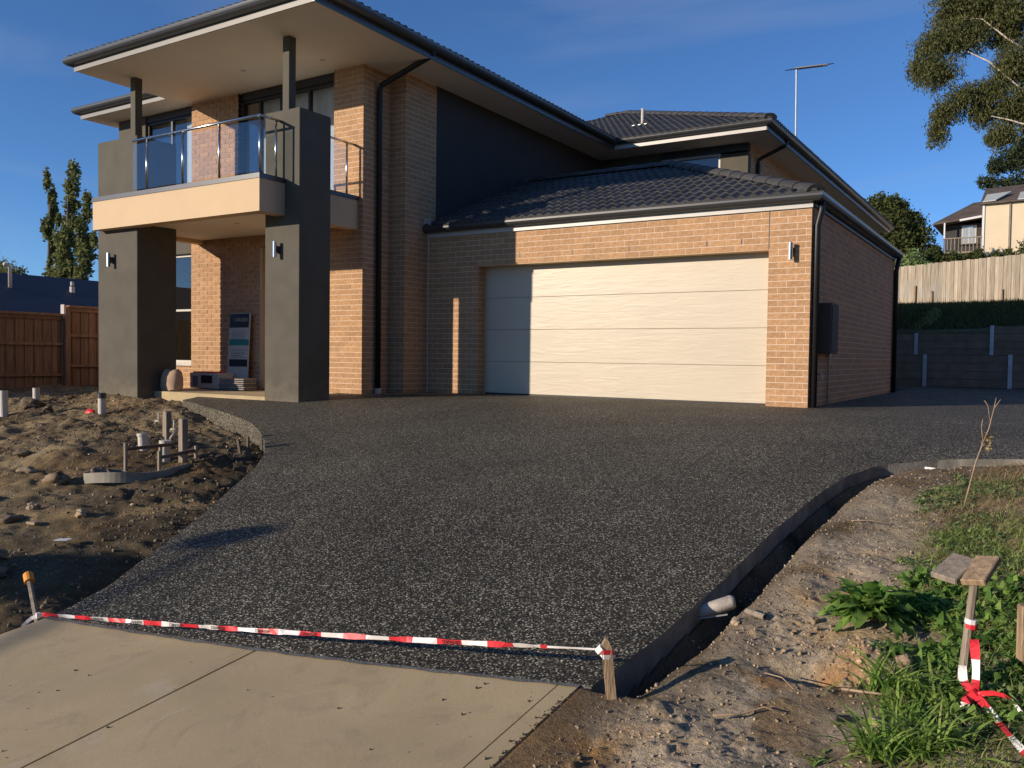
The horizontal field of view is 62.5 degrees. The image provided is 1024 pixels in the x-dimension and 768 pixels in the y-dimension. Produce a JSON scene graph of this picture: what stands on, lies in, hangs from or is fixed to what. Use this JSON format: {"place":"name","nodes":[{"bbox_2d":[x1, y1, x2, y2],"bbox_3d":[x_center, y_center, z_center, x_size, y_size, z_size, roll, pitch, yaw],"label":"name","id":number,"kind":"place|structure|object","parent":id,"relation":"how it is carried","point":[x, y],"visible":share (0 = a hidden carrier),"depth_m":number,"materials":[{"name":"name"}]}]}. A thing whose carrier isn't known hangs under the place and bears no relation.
{"place":"outdoors","nodes":[
{"label":"outdoors","id":0,"kind":"place"},
{"bbox_2d":[0,384,262,633],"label":"soil","id":1,"kind":"structure","parent":0,"point":[19,491],"depth_m":7.56,"materials":[{"name":"brown soil"}]},
{"bbox_2d":[0,566,7,577],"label":"soil clod","id":2,"kind":"object","parent":1,"relation":"on","point":[3,572],"visible":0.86,"depth_m":5.36,"materials":[{"name":"soil"}]},
{"bbox_2d":[0,390,8,417],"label":"drain pipe","id":3,"kind":"object","parent":1,"relation":"on","point":[4,410],"visible":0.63,"depth_m":12.78,"materials":[{"name":"white plastic"}]},
{"bbox_2d":[0,549,8,560],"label":"soil clod","id":4,"kind":"object","parent":1,"relation":"on","point":[4,553],"visible":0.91,"depth_m":5.71,"materials":[{"name":"brown soil"}]},
{"bbox_2d":[0,513,26,523],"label":"soil clod","id":5,"kind":"object","parent":1,"relation":"on","point":[5,518],"visible":1,"depth_m":6.65,"materials":[{"name":"soil"}]},
{"bbox_2d":[12,450,31,457],"bbox_3d":[-5.268,0.759,9.141,0.249,0.098,0.159,0,2,-33],"label":"soil clod","id":6,"kind":"object","parent":1,"relation":"on","point":[21,453],"visible":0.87,"depth_m":9.08,"materials":[{"name":"brown soil"}]},
{"bbox_2d":[15,466,37,472],"bbox_3d":[-4.803,0.863,8.377,0.227,0.099,0.146,1,2,-2],"label":"soil clod","id":7,"kind":"object","parent":1,"relation":"on","point":[26,469],"visible":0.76,"depth_m":8.34,"materials":[{"name":"soil"}]},
{"bbox_2d":[23,571,39,621],"bbox_3d":[-2.607,1.173,4.592,0.051,0.248,0.356,-1,2,-38],"label":"survey stake","id":8,"kind":"object","parent":1,"relation":"on","point":[28,579],"visible":0.94,"depth_m":4.64,"materials":[{"name":"grey wood"}]},
{"bbox_2d":[19,398,46,409],"bbox_3d":[-7.844,0.353,13.813,0.316,0.243,0.380,2,2,28],"label":"soil clod","id":9,"kind":"object","parent":1,"relation":"on","point":[30,403],"visible":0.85,"depth_m":13.72,"materials":[{"name":"brown soil"}]},
{"bbox_2d":[26,502,40,509],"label":"soil clod","id":10,"kind":"object","parent":1,"relation":"on","point":[32,505],"visible":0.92,"depth_m":6.92,"materials":[{"name":"soil"}]},
{"bbox_2d":[32,388,39,400],"bbox_3d":[-7.989,0.261,14.178,0.120,0.393,0.110,2,2,32],"label":"drain pipe","id":11,"kind":"object","parent":1,"relation":"on","point":[36,393],"visible":0.46,"depth_m":14.13,"materials":[{"name":"white plastic"}]},
{"bbox_2d":[41,405,53,411],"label":"soil clod","id":12,"kind":"object","parent":1,"relation":"on","point":[47,408],"visible":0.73,"depth_m":13.17,"materials":[{"name":"brown soil"}]},
{"bbox_2d":[41,471,69,484],"bbox_3d":[-4.239,0.886,7.828,0.285,0.171,0.187,2,2,23],"label":"soil clod","id":13,"kind":"object","parent":1,"relation":"on","point":[60,477],"visible":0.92,"depth_m":7.78,"materials":[{"name":"brown soil"}]},
{"bbox_2d":[74,508,86,518],"bbox_3d":[-3.410,1.028,6.676,0.095,0.086,0.181,0,2,-32],"label":"soil clod","id":14,"kind":"object","parent":1,"relation":"on","point":[81,513],"visible":1,"depth_m":6.64,"materials":[{"name":"soil"}]},
{"bbox_2d":[91,465,106,472],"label":"soil clod","id":15,"kind":"object","parent":1,"relation":"on","point":[97,469],"visible":0.46,"depth_m":7.97,"materials":[{"name":"soil"}]},
{"bbox_2d":[97,393,106,413],"bbox_3d":[-6.038,0.338,12.428,0.130,0.420,0.130,2,2,32],"label":"drain pipe","id":16,"kind":"object","parent":1,"relation":"on","point":[101,397],"visible":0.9,"depth_m":12.38,"materials":[{"name":"white plastic"}]},
{"bbox_2d":[0,394,257,629],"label":"pebbles","id":17,"kind":"object","parent":1,"relation":"on","point":[46,600],"visible":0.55,"depth_m":7.80,"materials":[{"name":"stone"}]},
{"bbox_2d":[83,463,193,483],"bbox_3d":[-3.521,0.859,8.022,1.012,0.150,0.454,0,2,-20],"label":"garden edging","id":18,"kind":"object","parent":1,"relation":"on","point":[115,476],"visible":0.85,"depth_m":7.80,"materials":[{"name":"concrete"}]},
{"bbox_2d":[137,433,148,450],"bbox_3d":[-3.939,0.634,9.006,0.129,0.229,0.120,2,2,32],"label":"pipe stub","id":19,"kind":"object","parent":1,"relation":"on","point":[142,439],"visible":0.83,"depth_m":8.96,"materials":[{"name":"white plastic"}]},
{"bbox_2d":[123,442,198,472],"bbox_3d":[-3.414,0.744,8.371,0.410,0.371,0.744,2,2,23],"label":"peg frame","id":20,"kind":"object","parent":1,"relation":"on","point":[160,456],"visible":0.75,"depth_m":8.23,"materials":[{"name":"wood"}]},
{"bbox_2d":[154,411,171,449],"bbox_3d":[-3.757,0.542,9.091,0.184,0.500,0.076,2,2,23],"label":"timber post","id":21,"kind":"object","parent":1,"relation":"on","point":[167,422],"visible":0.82,"depth_m":9.04,"materials":[{"name":"grey wood"}]},
{"bbox_2d":[159,431,177,461],"bbox_3d":[-3.528,0.652,8.670,0.194,0.354,0.120,1,2,9],"label":"pipe stub","id":22,"kind":"object","parent":1,"relation":"on","point":[166,450],"visible":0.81,"depth_m":8.63,"materials":[{"name":"white plastic"}]},
{"bbox_2d":[170,418,187,462],"bbox_3d":[-3.357,0.612,8.510,0.184,0.530,0.076,2,2,23],"label":"timber post","id":23,"kind":"object","parent":1,"relation":"on","point":[183,434],"visible":0.82,"depth_m":8.46,"materials":[{"name":"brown wood"}]},
{"bbox_2d":[236,439,241,453],"bbox_3d":[-2.943,0.703,9.112,0.084,0.218,0.020,2,2,32],"label":"form peg","id":24,"kind":"object","parent":1,"relation":"on","point":[239,446],"visible":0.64,"depth_m":9.11,"materials":[{"name":"brown wood"}]},
{"bbox_2d":[245,436,249,452],"bbox_3d":[-2.802,0.679,8.940,0.045,0.251,0.020,2,2,32],"label":"form peg","id":25,"kind":"object","parent":1,"relation":"on","point":[247,443],"visible":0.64,"depth_m":8.93,"materials":[{"name":"grey wood"}]},
{"bbox_2d":[160,369,182,390],"bbox_3d":[-5.711,-0.069,14.188,0.424,0.365,0.268,2,2,32],"label":"cement bag","id":26,"kind":"object","parent":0,"point":[171,379],"visible":1,"depth_m":14.07,"materials":[{"name":"paper"}]},
{"bbox_2d":[0,618,578,767],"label":"crossover","id":27,"kind":"object","parent":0,"point":[151,701],"visible":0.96,"depth_m":3.32,"materials":[{"name":"concrete"}]},
{"bbox_2d":[1,656,530,759],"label":"grit","id":28,"kind":"object","parent":27,"relation":"on","point":[461,714],"visible":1,"depth_m":3.28,"materials":[{"name":"gravel"}]},
{"bbox_2d":[45,616,580,686],"bbox_3d":[-1.081,1.210,3.856,2.868,0.068,0.074,1,2,20],"label":"slurry line","id":29,"kind":"object","parent":27,"relation":"on","point":[339,659],"visible":1,"depth_m":3.75,"materials":[{"name":"grey concrete"}]},
{"bbox_2d":[489,692,574,767],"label":"mud crumbs","id":30,"kind":"object","parent":27,"relation":"on","point":[535,717],"visible":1,"depth_m":3.11,"materials":[{"name":"brown soil"}]},
{"bbox_2d":[0,0,1023,297],"label":"sky","id":31,"kind":"structure","parent":0,"point":[858,113],"materials":[{"name":"blue"}]},
{"bbox_2d":[49,397,1023,695],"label":"driveway","id":32,"kind":"structure","parent":0,"point":[523,529],"depth_m":5.53,"materials":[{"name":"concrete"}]},
{"bbox_2d":[580,485,814,657],"bbox_3d":[1.340,0.957,5.029,0.211,0.385,3.481,2,2,33],"label":"soil spill","id":33,"kind":"object","parent":32,"relation":"on","point":[644,643],"visible":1,"depth_m":4.33,"materials":[{"name":"brown soil"}]},
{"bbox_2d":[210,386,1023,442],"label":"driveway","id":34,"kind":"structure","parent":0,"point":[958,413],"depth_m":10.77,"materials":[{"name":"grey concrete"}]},
{"bbox_2d":[896,354,1023,390],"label":"retaining wall","id":35,"kind":"structure","parent":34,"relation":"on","point":[1004,372],"depth_m":21.26,"materials":[{"name":"concrete"}]},
{"bbox_2d":[495,465,1023,767],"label":"soil","id":36,"kind":"structure","parent":0,"point":[555,726],"depth_m":3.45,"materials":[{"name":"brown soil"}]},
{"bbox_2d":[600,637,616,699],"bbox_3d":[0.379,1.147,3.280,0.074,0.315,0.062,1,2,4],"label":"timber stake","id":37,"kind":"object","parent":36,"relation":"on","point":[607,655],"visible":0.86,"depth_m":3.26,"materials":[{"name":"brown wood"}]},
{"bbox_2d":[20,612,603,654],"bbox_3d":[-1.085,1.145,3.852,3.117,0.347,0.097,1,2,21],"label":"barrier tape","id":38,"kind":"object","parent":37,"relation":"attached to","point":[599,649],"visible":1,"depth_m":3.77,"materials":[{"name":"red"}]},
{"bbox_2d":[699,595,735,617],"bbox_3d":[1.010,1.114,4.221,0.218,0.124,0.070,1,2,8],"label":"pipe offcut","id":39,"kind":"object","parent":36,"relation":"on","point":[719,605],"visible":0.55,"depth_m":4.19,"materials":[{"name":"white plastic"}]},
{"bbox_2d":[730,616,740,625],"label":"soil clod","id":40,"kind":"object","parent":36,"relation":"on","point":[735,620],"visible":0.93,"depth_m":3.91,"materials":[{"name":"soil"}]},
{"bbox_2d":[713,706,772,716],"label":"twig","id":41,"kind":"object","parent":36,"relation":"on","point":[732,714],"visible":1,"depth_m":3.07,"materials":[{"name":"brown wood"}]},
{"bbox_2d":[745,608,766,619],"bbox_3d":[1.145,1.079,3.961,0.028,0.032,0.124,0,2,-26],"label":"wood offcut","id":42,"kind":"object","parent":36,"relation":"on","point":[757,614],"visible":1,"depth_m":3.94,"materials":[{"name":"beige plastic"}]},
{"bbox_2d":[809,616,819,624],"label":"soil clod","id":43,"kind":"object","parent":36,"relation":"on","point":[813,620],"visible":0.99,"depth_m":3.85,"materials":[{"name":"soil"}]},
{"bbox_2d":[795,748,851,767],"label":"grass tussock","id":44,"kind":"object","parent":36,"relation":"on","point":[815,763],"depth_m":2.76,"materials":[{"name":"green plant"}]},
{"bbox_2d":[752,580,925,701],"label":"clay crumbs","id":45,"kind":"object","parent":36,"relation":"on","point":[816,628],"visible":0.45,"depth_m":3.51,"materials":[{"name":"orange soil"}]},
{"bbox_2d":[837,677,854,687],"bbox_3d":[1.314,1.198,3.306,0.088,0.082,0.072,-1,2,-36],"label":"soil clod","id":46,"kind":"object","parent":36,"relation":"on","point":[843,684],"visible":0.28,"depth_m":3.31,"materials":[{"name":"soil"}]},
{"bbox_2d":[816,577,920,640],"bbox_3d":[1.589,0.976,3.776,0.422,0.265,0.444,1,2,21],"label":"broadleaf weed","id":47,"kind":"object","parent":36,"relation":"on","point":[860,605],"visible":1,"depth_m":3.71,"materials":[{"name":"green plant"}]},
{"bbox_2d":[841,686,906,694],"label":"twig","id":48,"kind":"object","parent":36,"relation":"on","point":[855,690],"visible":0.73,"depth_m":3.15,"materials":[{"name":"brown wood"}]},
{"bbox_2d":[811,698,942,767],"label":"grass tussock","id":49,"kind":"object","parent":36,"relation":"on","point":[884,752],"depth_m":2.77,"materials":[{"name":"green plant"}]},
{"bbox_2d":[863,715,906,733],"bbox_3d":[1.278,1.190,2.911,0.158,0.065,0.110,1,2,-3],"label":"soil clod","id":50,"kind":"object","parent":36,"relation":"on","point":[878,718],"visible":0.1,"depth_m":2.91,"materials":[{"name":"soil"}]},
{"bbox_2d":[870,641,900,666],"bbox_3d":[1.539,1.124,3.469,0.168,0.116,0.182,0,2,-29],"label":"broadleaf weed","id":51,"kind":"object","parent":36,"relation":"on","point":[877,647],"visible":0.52,"depth_m":3.44,"materials":[{"name":"green plant"}]},
{"bbox_2d":[823,645,950,702],"bbox_3d":[1.421,1.080,3.186,0.446,0.198,0.389,2,2,32],"label":"grass tussock","id":52,"kind":"object","parent":36,"relation":"on","point":[875,675],"depth_m":3.18,"materials":[{"name":"green plant"}]},
{"bbox_2d":[890,653,915,675],"bbox_3d":[1.540,1.122,3.338,0.123,0.115,0.090,0,2,-22],"label":"soil clod","id":53,"kind":"object","parent":36,"relation":"on","point":[907,659],"visible":0.44,"depth_m":3.32,"materials":[{"name":"soil"}]},
{"bbox_2d":[847,680,964,729],"bbox_3d":[1.360,1.122,2.978,0.346,0.132,0.304,1,2,2],"label":"grass tussock","id":54,"kind":"object","parent":36,"relation":"on","point":[905,706],"depth_m":2.98,"materials":[{"name":"green plant"}]},
{"bbox_2d":[852,695,983,767],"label":"grass tussock","id":55,"kind":"object","parent":36,"relation":"on","point":[920,737],"depth_m":2.77,"materials":[{"name":"green plant"}]},
{"bbox_2d":[900,589,948,607],"bbox_3d":[1.959,1.020,3.992,0.273,0.125,0.281,2,2,32],"label":"broadleaf weed","id":56,"kind":"object","parent":36,"relation":"on","point":[929,594],"visible":0.44,"depth_m":3.97,"materials":[{"name":"green plant"}]},
{"bbox_2d":[884,656,970,705],"bbox_3d":[1.519,1.093,3.098,0.318,0.127,0.358,2,2,32],"label":"grass tussock","id":57,"kind":"object","parent":36,"relation":"on","point":[916,691],"depth_m":3.08,"materials":[{"name":"green plant"}]},
{"bbox_2d":[858,464,1023,726],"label":"straw","id":58,"kind":"object","parent":36,"relation":"on","point":[935,558],"visible":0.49,"depth_m":4.70,"materials":[{"name":"beige plant"}]},
{"bbox_2d":[872,473,1023,739],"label":"leafy weeds","id":59,"kind":"object","parent":36,"relation":"on","point":[988,729],"visible":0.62,"depth_m":4.45,"materials":[{"name":"green plant"}]},
{"bbox_2d":[877,564,1023,725],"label":"leafy weeds","id":60,"kind":"object","parent":36,"relation":"on","point":[988,614],"visible":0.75,"depth_m":3.48,"materials":[{"name":"green plant"}]},
{"bbox_2d":[931,553,973,584],"bbox_3d":[1.712,0.714,3.266,0.170,0.026,0.100,-24,21,-31],"label":"timber offcut","id":61,"kind":"object","parent":36,"relation":"on","point":[952,568],"visible":0.76,"depth_m":3.25,"materials":[{"name":"grey wood"}]},
{"bbox_2d":[904,708,1012,767],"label":"grass tussock","id":62,"kind":"object","parent":36,"relation":"on","point":[980,726],"depth_m":2.78,"materials":[{"name":"green plant"}]},
{"bbox_2d":[956,585,978,685],"bbox_3d":[1.674,0.970,3.114,0.072,0.489,0.033,1,2,16],"label":"timber stake","id":63,"kind":"object","parent":36,"relation":"on","point":[964,659],"visible":0.46,"depth_m":3.10,"materials":[{"name":"brown wood"}]},
{"bbox_2d":[960,556,1000,585],"bbox_3d":[1.739,0.692,3.130,0.170,0.026,0.088,-31,11,-37],"label":"timber offcut","id":64,"kind":"object","parent":63,"relation":"on","point":[980,570],"visible":1,"depth_m":3.11,"materials":[{"name":"brown wood"}]},
{"bbox_2d":[958,618,1023,756],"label":"barrier tape","id":65,"kind":"object","parent":63,"relation":"attached to","point":[976,695],"visible":0.95,"depth_m":3.03,"materials":[{"name":"white"}]},
{"bbox_2d":[962,399,1000,508],"bbox_3d":[3.033,0.451,5.444,0.081,0.731,0.192,-1,3,-44],"label":"dry stalk","id":66,"kind":"object","parent":36,"relation":"on","point":[988,437],"visible":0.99,"depth_m":5.42,"materials":[{"name":"brown plant"}]},
{"bbox_2d":[1016,603,1023,661],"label":"stake","id":67,"kind":"object","parent":36,"relation":"on","point":[1020,636],"visible":1,"depth_m":3.02,"materials":[{"name":"brown wood"}]},
{"bbox_2d":[875,463,1023,767],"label":"grass","id":68,"kind":"structure","parent":0,"point":[1019,527],"depth_m":4.23,"materials":[{"name":"green plant"}]},
{"bbox_2d":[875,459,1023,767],"bbox_3d":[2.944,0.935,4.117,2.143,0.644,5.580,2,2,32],"label":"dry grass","id":69,"kind":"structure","parent":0,"point":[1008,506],"depth_m":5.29,"materials":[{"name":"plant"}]},
{"bbox_2d":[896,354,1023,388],"bbox_3d":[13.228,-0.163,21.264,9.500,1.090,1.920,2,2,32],"label":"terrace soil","id":70,"kind":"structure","parent":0,"point":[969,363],"depth_m":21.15,"materials":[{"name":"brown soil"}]},
{"bbox_2d":[897,325,1023,354],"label":"retaining wall","id":71,"kind":"structure","parent":70,"relation":"on","point":[1003,340],"depth_m":22.92,"materials":[{"name":"concrete"}]},
{"bbox_2d":[897,298,1023,333],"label":"grass bank","id":72,"kind":"structure","parent":0,"point":[981,330],"depth_m":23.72,"materials":[{"name":"green plant"}]},
{"bbox_2d":[910,304,941,329],"bbox_3d":[11.895,-1.720,24.288,0.882,1.182,0.555,2,2,32],"label":"bare bush","id":73,"kind":"object","parent":72,"relation":"on","point":[928,320],"visible":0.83,"depth_m":24.21,"materials":[{"name":"green plant"}]},
{"bbox_2d":[894,254,1023,304],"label":"boundary fence","id":74,"kind":"object","parent":72,"relation":"on","point":[964,275],"visible":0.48,"depth_m":36.17,"materials":[{"name":"brown wood"}]},
{"bbox_3d":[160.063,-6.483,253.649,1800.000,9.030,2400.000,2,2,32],"label":"ground","id":75,"kind":"structure","parent":0,"visible":0},
{"bbox_2d":[0,257,28,274],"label":"tree","id":76,"kind":"object","parent":75,"relation":"on","point":[4,269],"visible":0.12,"depth_m":56.44,"materials":[{"name":"green plant"}]},
{"bbox_2d":[0,304,98,388],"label":"paling fence","id":77,"kind":"object","parent":75,"relation":"on","point":[31,344],"visible":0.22,"depth_m":18.06,"materials":[{"name":"brown wood"}]},
{"bbox_2d":[0,262,98,363],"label":"neighbour house","id":78,"kind":"structure","parent":75,"relation":"on","point":[30,293],"depth_m":23.07,"materials":[{"name":"blue metal"}]},
{"bbox_2d":[39,166,75,276],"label":"poplar tree","id":79,"kind":"object","parent":75,"relation":"on","point":[53,217],"visible":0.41,"depth_m":53.66,"materials":[{"name":"green plant"}]},
{"bbox_2d":[47,158,81,277],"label":"poplar tree","id":80,"kind":"object","parent":75,"relation":"on","point":[63,254],"visible":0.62,"depth_m":52.50,"materials":[{"name":"green plant"}]},
{"bbox_2d":[69,189,97,279],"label":"poplar tree","id":81,"kind":"object","parent":75,"relation":"on","point":[84,244],"visible":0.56,"depth_m":51.63,"materials":[{"name":"green plant"}]},
{"bbox_2d":[62,0,903,407],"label":"brick house","id":82,"kind":"structure","parent":75,"relation":"on","point":[342,196],"depth_m":13.86,"materials":[{"name":"brown brick"}]},
{"bbox_2d":[148,114,191,182],"bbox_3d":[-6.592,-4.185,16.608,1.550,2.000,0.225,2,2,32],"label":"window","id":83,"kind":"structure","parent":82,"relation":"in","point":[173,121],"depth_m":16.53,"materials":[{"name":"white"}]},
{"bbox_2d":[176,254,191,362],"bbox_3d":[-6.654,-1.475,16.646,1.560,2.100,0.070,2,2,32],"label":"window","id":84,"kind":"structure","parent":82,"relation":"in","point":[187,255],"depth_m":16.46,"materials":[{"name":"white plastic"}]},
{"bbox_2d":[190,371,232,388],"bbox_3d":[-5.409,-0.074,15.187,0.780,0.296,0.326,2,2,32],"label":"cardboard box","id":85,"kind":"object","parent":82,"relation":"on","point":[205,379],"visible":0.92,"depth_m":15.04,"materials":[{"name":"white cardboard"}]},
{"bbox_2d":[220,388,255,389],"bbox_3d":[-4.764,0.085,14.670,0.620,0.026,0.280,2,2,32],"label":"folded sack","id":86,"kind":"object","parent":82,"relation":"on","point":[239,388],"visible":0.9,"depth_m":14.55,"materials":[{"name":"grey plastic"}]},
{"bbox_2d":[220,386,256,387],"bbox_3d":[-4.748,0.051,14.659,0.620,0.026,0.280,2,2,32],"label":"folded sack","id":87,"kind":"object","parent":86,"relation":"on","point":[238,386],"visible":0.9,"depth_m":14.55,"materials":[{"name":"grey"}]},
{"bbox_2d":[219,384,254,385],"bbox_3d":[-4.781,0.016,14.678,0.620,0.026,0.280,2,2,32],"label":"folded sack","id":88,"kind":"object","parent":87,"relation":"on","point":[237,384],"visible":0.9,"depth_m":14.57,"materials":[{"name":"grey plastic"}]},
{"bbox_2d":[220,382,255,383],"bbox_3d":[-4.761,-0.017,14.665,0.620,0.026,0.280,2,2,32],"label":"folded sack","id":89,"kind":"object","parent":88,"relation":"on","point":[237,383],"visible":0.9,"depth_m":14.56,"materials":[{"name":"grey plastic"}]},
{"bbox_2d":[220,380,255,381],"bbox_3d":[-4.760,-0.051,14.664,0.620,0.026,0.280,2,2,32],"label":"folded sack","id":90,"kind":"object","parent":89,"relation":"on","point":[237,381],"visible":0.96,"depth_m":14.57,"materials":[{"name":"grey plastic"}]},
{"bbox_2d":[220,378,255,379],"bbox_3d":[-4.765,-0.085,14.666,0.620,0.026,0.280,2,2,32],"label":"folded sack","id":91,"kind":"object","parent":90,"relation":"on","point":[236,379],"visible":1,"depth_m":14.58,"materials":[{"name":"grey plastic"}]},
{"bbox_2d":[227,313,250,377],"bbox_3d":[-4.920,-0.600,15.194,0.550,1.350,0.084,2,2,32],"label":"information board","id":92,"kind":"object","parent":82,"relation":"on","point":[239,345],"visible":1,"depth_m":15.18,"materials":[{"name":"white plastic"}]},
{"bbox_2d":[260,248,264,387],"bbox_3d":[-4.081,-1.174,14.890,0.880,2.520,0.167,2,2,32],"label":"front door","id":93,"kind":"structure","parent":82,"relation":"in","point":[262,250],"depth_m":15.04,"materials":[{"name":"brown wood"}]},
{"bbox_2d":[243,82,333,189],"bbox_3d":[-3.831,-4.091,14.822,2.390,2.000,0.226,2,2,32],"label":"window","id":94,"kind":"structure","parent":82,"relation":"in","point":[320,101],"depth_m":14.80,"materials":[{"name":"black"}]},
{"bbox_2d":[484,252,768,404],"bbox_3d":[1.580,-0.851,13.063,5.100,2.300,0.148,2,2,32],"label":"garage door","id":95,"kind":"structure","parent":82,"relation":"in","point":[687,328],"depth_m":12.86,"materials":[{"name":"beige metal"}]},
{"bbox_2d":[662,154,721,167],"bbox_3d":[4.040,-4.687,19.033,1.380,0.840,0.070,2,2,32],"label":"window","id":96,"kind":"structure","parent":82,"relation":"in","point":[713,155],"depth_m":18.90,"materials":[{"name":"white glass"}]},
{"bbox_2d":[785,63,833,136],"bbox_3d":[6.728,-6.449,19.136,0.823,1.826,0.719,-1,2,-38],"label":"tv antenna","id":97,"kind":"object","parent":82,"relation":"on","point":[807,67],"visible":0.94,"depth_m":19.34,"materials":[{"name":"metal"}]},
{"bbox_2d":[864,191,937,275],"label":"round tree","id":98,"kind":"object","parent":75,"relation":"on","point":[907,233],"visible":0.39,"depth_m":44.99,"materials":[{"name":"green plant"}]},
{"bbox_2d":[894,247,938,288],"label":"shrub","id":99,"kind":"object","parent":75,"relation":"on","point":[913,258],"visible":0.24,"depth_m":41.44,"materials":[{"name":"green plant"}]},
{"bbox_2d":[923,243,965,271],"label":"shrub","id":100,"kind":"object","parent":75,"relation":"on","point":[934,254],"visible":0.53,"depth_m":41.72,"materials":[{"name":"green plant"}]},
{"bbox_2d":[903,0,1023,153],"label":"gum tree","id":101,"kind":"object","parent":75,"relation":"on","point":[956,33],"visible":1,"depth_m":52.05,"materials":[{"name":"green plant"}]},
{"bbox_2d":[933,184,1023,297],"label":"hill house","id":102,"kind":"structure","parent":75,"relation":"on","point":[992,220],"depth_m":50.51,"materials":[{"name":"beige paint"}]},
{"bbox_2d":[961,225,976,243],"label":"window","id":103,"kind":"structure","parent":102,"relation":"in","point":[970,230],"depth_m":51.80,"materials":[{"name":"white glass"}]},
{"bbox_2d":[963,246,1019,273],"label":"shrub","id":104,"kind":"object","parent":75,"relation":"on","point":[976,254],"visible":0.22,"depth_m":41.57,"materials":[{"name":"green plant"}]},
{"bbox_2d":[973,126,1023,189],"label":"pine tree","id":105,"kind":"object","parent":75,"relation":"on","point":[1013,158],"visible":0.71,"depth_m":59.85,"materials":[{"name":"green plant"}]},
{"bbox_2d":[1015,240,1023,255],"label":"shrub","id":106,"kind":"object","parent":75,"relation":"on","point":[1020,250],"visible":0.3,"depth_m":40.90,"materials":[{"name":"green plant"}]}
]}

